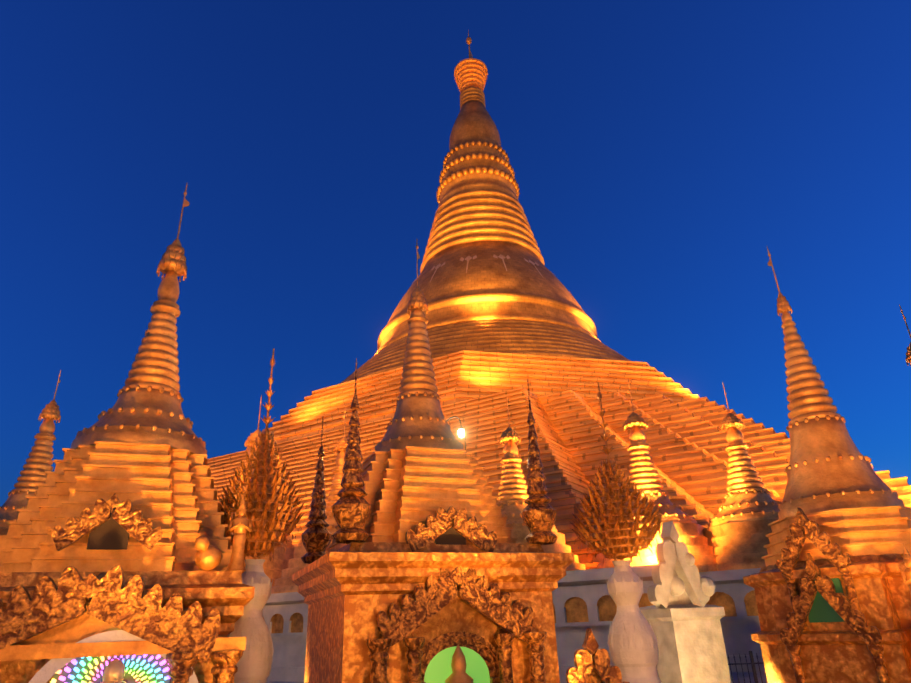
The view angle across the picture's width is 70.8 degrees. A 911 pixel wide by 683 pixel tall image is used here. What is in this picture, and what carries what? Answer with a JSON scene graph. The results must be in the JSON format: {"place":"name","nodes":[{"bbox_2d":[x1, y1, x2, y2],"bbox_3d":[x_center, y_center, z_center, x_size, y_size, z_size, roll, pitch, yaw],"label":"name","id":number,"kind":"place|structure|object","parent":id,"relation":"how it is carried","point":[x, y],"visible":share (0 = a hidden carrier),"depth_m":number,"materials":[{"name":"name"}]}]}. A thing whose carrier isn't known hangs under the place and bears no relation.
{"place":"outdoors","nodes":[
{"label":"outdoors","id":0,"kind":"place"},
{"bbox_2d":[0,441,231,571],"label":"tiered roof","id":1,"kind":"structure","parent":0,"point":[169,491],"depth_m":9.74,"materials":[{"name":"gold metal"}]},
{"bbox_2d":[87,516,128,549],"bbox_3d":[-4.882,2.699,9.047,0.500,0.450,0.060,6,-25,-18],"label":"shrine niche","id":2,"kind":"object","parent":1,"relation":"in","point":[111,533],"visible":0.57,"depth_m":9.00,"materials":[{"name":"brown"}]},
{"bbox_2d":[71,184,206,453],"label":"spire","id":3,"kind":"structure","parent":1,"relation":"on","point":[146,408],"depth_m":11.31,"materials":[{"name":"gold metal"}]},
{"bbox_2d":[326,446,517,552],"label":"tiered roof","id":4,"kind":"structure","parent":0,"point":[406,488],"depth_m":11.69,"materials":[{"name":"gold metal"}]},
{"bbox_2d":[375,245,463,451],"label":"spire","id":5,"kind":"structure","parent":4,"relation":"on","point":[419,420],"depth_m":13.17,"materials":[{"name":"gold metal"}]},
{"bbox_2d":[434,527,465,544],"bbox_3d":[-0.092,3.325,10.932,0.532,0.420,0.262,-2,-24,1],"label":"shrine niche","id":6,"kind":"object","parent":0,"point":[451,536],"visible":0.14,"depth_m":10.90,"materials":[{"name":"brown"}]},
{"bbox_2d":[0,0,910,505],"label":"sky","id":7,"kind":"structure","parent":0,"point":[657,151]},
{"bbox_2d":[445,645,473,682],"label":"shrine buddha statue","id":8,"kind":"object","parent":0,"point":[459,674],"visible":1,"depth_m":9.84,"materials":[{"name":"gold metal"}]},
{"bbox_2d":[262,581,758,636],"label":"arched openings","id":9,"kind":"object","parent":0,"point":[590,595],"visible":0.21,"depth_m":22.40,"materials":[{"name":"paint"}]},
{"bbox_2d":[265,564,764,682],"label":"terrace wall","id":10,"kind":"structure","parent":0,"point":[288,659],"depth_m":22.48,"materials":[{"name":"white paint"}]},
{"bbox_2d":[266,672,767,682],"bbox_3d":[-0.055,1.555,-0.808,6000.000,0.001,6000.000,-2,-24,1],"label":"platform","id":11,"kind":"structure","parent":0,"point":[746,677],"depth_m":20.17,"materials":[{"name":"stone"}]},
{"bbox_2d":[0,371,60,534],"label":"stupa","id":12,"kind":"object","parent":11,"relation":"on","point":[39,463],"visible":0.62,"depth_m":17.00,"materials":[{"name":"gold metal"}]},
{"bbox_2d":[101,659,126,682],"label":"buddha statue","id":13,"kind":"object","parent":11,"relation":"on","point":[114,671],"visible":1,"depth_m":7.68,"materials":[{"name":"gold metal"}]},
{"bbox_2d":[0,571,254,682],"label":"shrine wall","id":14,"kind":"structure","parent":11,"relation":"on","point":[229,595],"depth_m":8.89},
{"bbox_2d":[51,654,170,682],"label":"led halo","id":15,"kind":"object","parent":14,"relation":"attached to","point":[151,668],"depth_m":7.92,"materials":[{"name":"multicoloured plastic"}]},
{"bbox_2d":[29,630,197,682],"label":"arch","id":16,"kind":"structure","parent":14,"relation":"attached to","point":[47,671],"depth_m":7.91,"materials":[{"name":"white paint"}]},
{"bbox_2d":[0,494,243,682],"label":"carved ornament","id":17,"kind":"object","parent":14,"relation":"attached to","point":[188,638],"visible":0.98,"depth_m":8.15,"materials":[{"name":"gold metal"}]},
{"bbox_2d":[0,602,245,660],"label":"pediment","id":18,"kind":"structure","parent":14,"relation":"attached to","point":[59,641],"depth_m":7.96,"materials":[{"name":"gold metal"}]},
{"bbox_2d":[194,495,252,571],"bbox_3d":[-3.463,2.818,9.514,0.825,1.118,0.418,15,-29,-34],"label":"shrine deva statue","id":19,"kind":"object","parent":14,"relation":"on","point":[208,557],"visible":1,"depth_m":9.35,"materials":[{"name":"gold metal"}]},
{"bbox_2d":[227,559,273,682],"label":"vase","id":20,"kind":"object","parent":11,"relation":"on","point":[254,664],"visible":0.54,"depth_m":10.71,"materials":[{"name":"white paint"}]},
{"bbox_2d":[218,348,303,561],"bbox_3d":[-3.625,2.039,12.218,1.653,4.150,1.658,-2,-24,1],"label":"ornamental tree","id":21,"kind":"object","parent":20,"relation":"on","point":[262,499],"visible":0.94,"depth_m":11.49,"materials":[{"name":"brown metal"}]},
{"bbox_2d":[292,542,574,682],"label":"shrine wall","id":22,"kind":"structure","parent":11,"relation":"on","point":[349,592],"depth_m":10.37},
{"bbox_2d":[301,358,557,682],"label":"carved ornaments","id":23,"kind":"object","parent":22,"relation":"attached to","point":[351,508],"visible":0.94,"depth_m":10.44},
{"bbox_2d":[405,596,505,637],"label":"pediment","id":24,"kind":"structure","parent":22,"relation":"attached to","point":[445,616],"depth_m":10.31,"materials":[{"name":"gold metal"}]},
{"bbox_2d":[424,646,489,682],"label":"shrine interior glow","id":25,"kind":"object","parent":22,"relation":"in","point":[439,669],"visible":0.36,"depth_m":10.03,"materials":[{"name":"green"}]},
{"bbox_2d":[421,631,499,682],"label":"arch","id":26,"kind":"structure","parent":22,"relation":"attached to","point":[431,649],"depth_m":10.14,"materials":[{"name":"gold metal"}]},
{"bbox_2d":[446,416,463,430],"bbox_3d":[0.070,5.257,16.174,0.590,7.046,0.240,-2,-24,1],"label":"lamp arm","id":27,"kind":"object","parent":11,"relation":"on","point":[461,427],"visible":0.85,"depth_m":17.53},
{"bbox_2d":[458,429,463,436],"bbox_3d":[0.163,2.484,17.383,0.190,0.240,0.200,-2,-24,1],"label":"lamp bulb","id":28,"kind":"object","parent":27,"relation":"attached to","point":[461,433],"visible":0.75,"depth_m":17.31,"materials":[{"name":"white glass"}]},
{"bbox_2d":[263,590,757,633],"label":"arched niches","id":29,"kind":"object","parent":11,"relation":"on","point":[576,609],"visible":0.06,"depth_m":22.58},
{"bbox_2d":[207,350,910,569],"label":"stupa terraces","id":30,"kind":"object","parent":11,"relation":"on","point":[686,440],"visible":0.17,"depth_m":51.71,"materials":[{"name":"gold metal"}]},
{"bbox_2d":[230,395,293,586],"bbox_3d":[-10.940,8.068,34.492,7.487,10.953,7.487,-16,-27,28],"label":"stupa","id":31,"kind":"object","parent":30,"relation":"on","point":[276,566],"visible":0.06,"depth_m":31.81,"materials":[{"name":"gold metal"}]},
{"bbox_2d":[271,405,347,593],"bbox_3d":[-5.516,7.418,31.171,6.202,9.073,6.202,-16,-27,28],"label":"stupa","id":32,"kind":"object","parent":30,"relation":"on","point":[284,583],"visible":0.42,"depth_m":29.45,"materials":[{"name":"gold metal"}]},
{"bbox_2d":[341,87,629,382],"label":"stupa","id":33,"kind":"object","parent":30,"relation":"on","point":[487,302],"depth_m":85.72,"materials":[{"name":"gold metal"}]},
{"bbox_2d":[454,31,487,93],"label":"finial","id":34,"kind":"object","parent":33,"relation":"on","point":[470,71],"visible":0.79,"depth_m":114.34,"materials":[{"name":"gold metal"}]},
{"bbox_2d":[406,254,565,293],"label":"relief ornament","id":35,"kind":"object","parent":33,"relation":"attached to","point":[468,258],"visible":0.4,"depth_m":87.68,"materials":[{"name":"gold metal"}]},
{"bbox_2d":[497,399,585,570],"bbox_3d":[2.385,5.877,26.582,5.212,7.625,5.212,-16,-27,28],"label":"stupa","id":36,"kind":"object","parent":30,"relation":"on","point":[513,495],"visible":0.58,"depth_m":25.76,"materials":[{"name":"gold metal"}]},
{"bbox_2d":[592,380,717,571],"bbox_3d":[8.156,5.697,27.939,5.927,8.671,5.927,4,-25,-13],"label":"stupa","id":37,"kind":"object","parent":30,"relation":"on","point":[643,474],"visible":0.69,"depth_m":26.11,"materials":[{"name":"gold metal"}]},
{"bbox_2d":[703,381,781,571],"bbox_3d":[11.987,5.412,26.815,5.483,8.020,5.483,4,-25,-13],"label":"stupa","id":38,"kind":"object","parent":30,"relation":"on","point":[737,531],"visible":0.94,"depth_m":25.10,"materials":[{"name":"gold metal"}]},
{"bbox_2d":[566,628,628,682],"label":"carved ornament","id":39,"kind":"object","parent":11,"relation":"on","point":[596,667],"visible":1,"depth_m":7.84,"materials":[{"name":"gold metal"}]},
{"bbox_2d":[606,560,661,682],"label":"vase","id":40,"kind":"object","parent":11,"relation":"on","point":[632,642],"visible":0.98,"depth_m":11.41,"materials":[{"name":"white paint"}]},
{"bbox_2d":[570,382,663,563],"bbox_3d":[3.100,2.546,12.900,1.820,3.670,1.821,-2,-24,1],"label":"ornamental tree","id":41,"kind":"object","parent":40,"relation":"on","point":[616,529],"visible":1,"depth_m":12.12,"materials":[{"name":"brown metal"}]},
{"bbox_2d":[639,521,731,682],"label":"white statue on pedestal","id":42,"kind":"object","parent":11,"relation":"on","point":[681,616],"visible":1,"depth_m":13.85,"materials":[{"name":"white stone"}]},
{"bbox_2d":[728,651,766,682],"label":"iron fence","id":43,"kind":"object","parent":11,"relation":"on","point":[752,663],"visible":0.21,"depth_m":14.94,"materials":[{"name":"black metal"}]},
{"bbox_2d":[743,553,910,682],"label":"shrine wall","id":44,"kind":"structure","parent":11,"relation":"on","point":[834,652],"depth_m":9.73,"materials":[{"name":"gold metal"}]},
{"bbox_2d":[808,578,844,622],"bbox_3d":[6.801,3.940,9.954,2.524,0.700,0.460,-4,-24,5],"label":"green panel","id":45,"kind":"object","parent":44,"relation":"attached to","point":[822,610],"visible":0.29,"depth_m":9.98,"materials":[{"name":"green paint"}]},
{"bbox_2d":[776,507,889,682],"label":"carved arch ornament","id":46,"kind":"object","parent":44,"relation":"attached to","point":[847,608],"visible":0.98,"depth_m":10.02,"materials":[{"name":"gold metal"}]},
{"bbox_2d":[761,506,910,565],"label":"tiered roof","id":47,"kind":"structure","parent":44,"relation":"on","point":[882,530],"depth_m":10.35,"materials":[{"name":"gold metal"}]},
{"bbox_2d":[767,247,904,518],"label":"spire","id":48,"kind":"structure","parent":47,"relation":"on","point":[829,467],"depth_m":11.53,"materials":[{"name":"gold metal"}]},
{"bbox_2d":[898,544,910,656],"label":"shrine deva statue","id":49,"kind":"object","parent":11,"relation":"on","point":[906,576],"visible":1,"depth_m":9.38,"materials":[{"name":"gold metal"}]},
{"bbox_2d":[899,304,910,365],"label":"finial","id":50,"kind":"object","parent":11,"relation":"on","point":[908,355],"visible":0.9,"depth_m":13.80,"materials":[{"name":"gold metal"}]}
]}

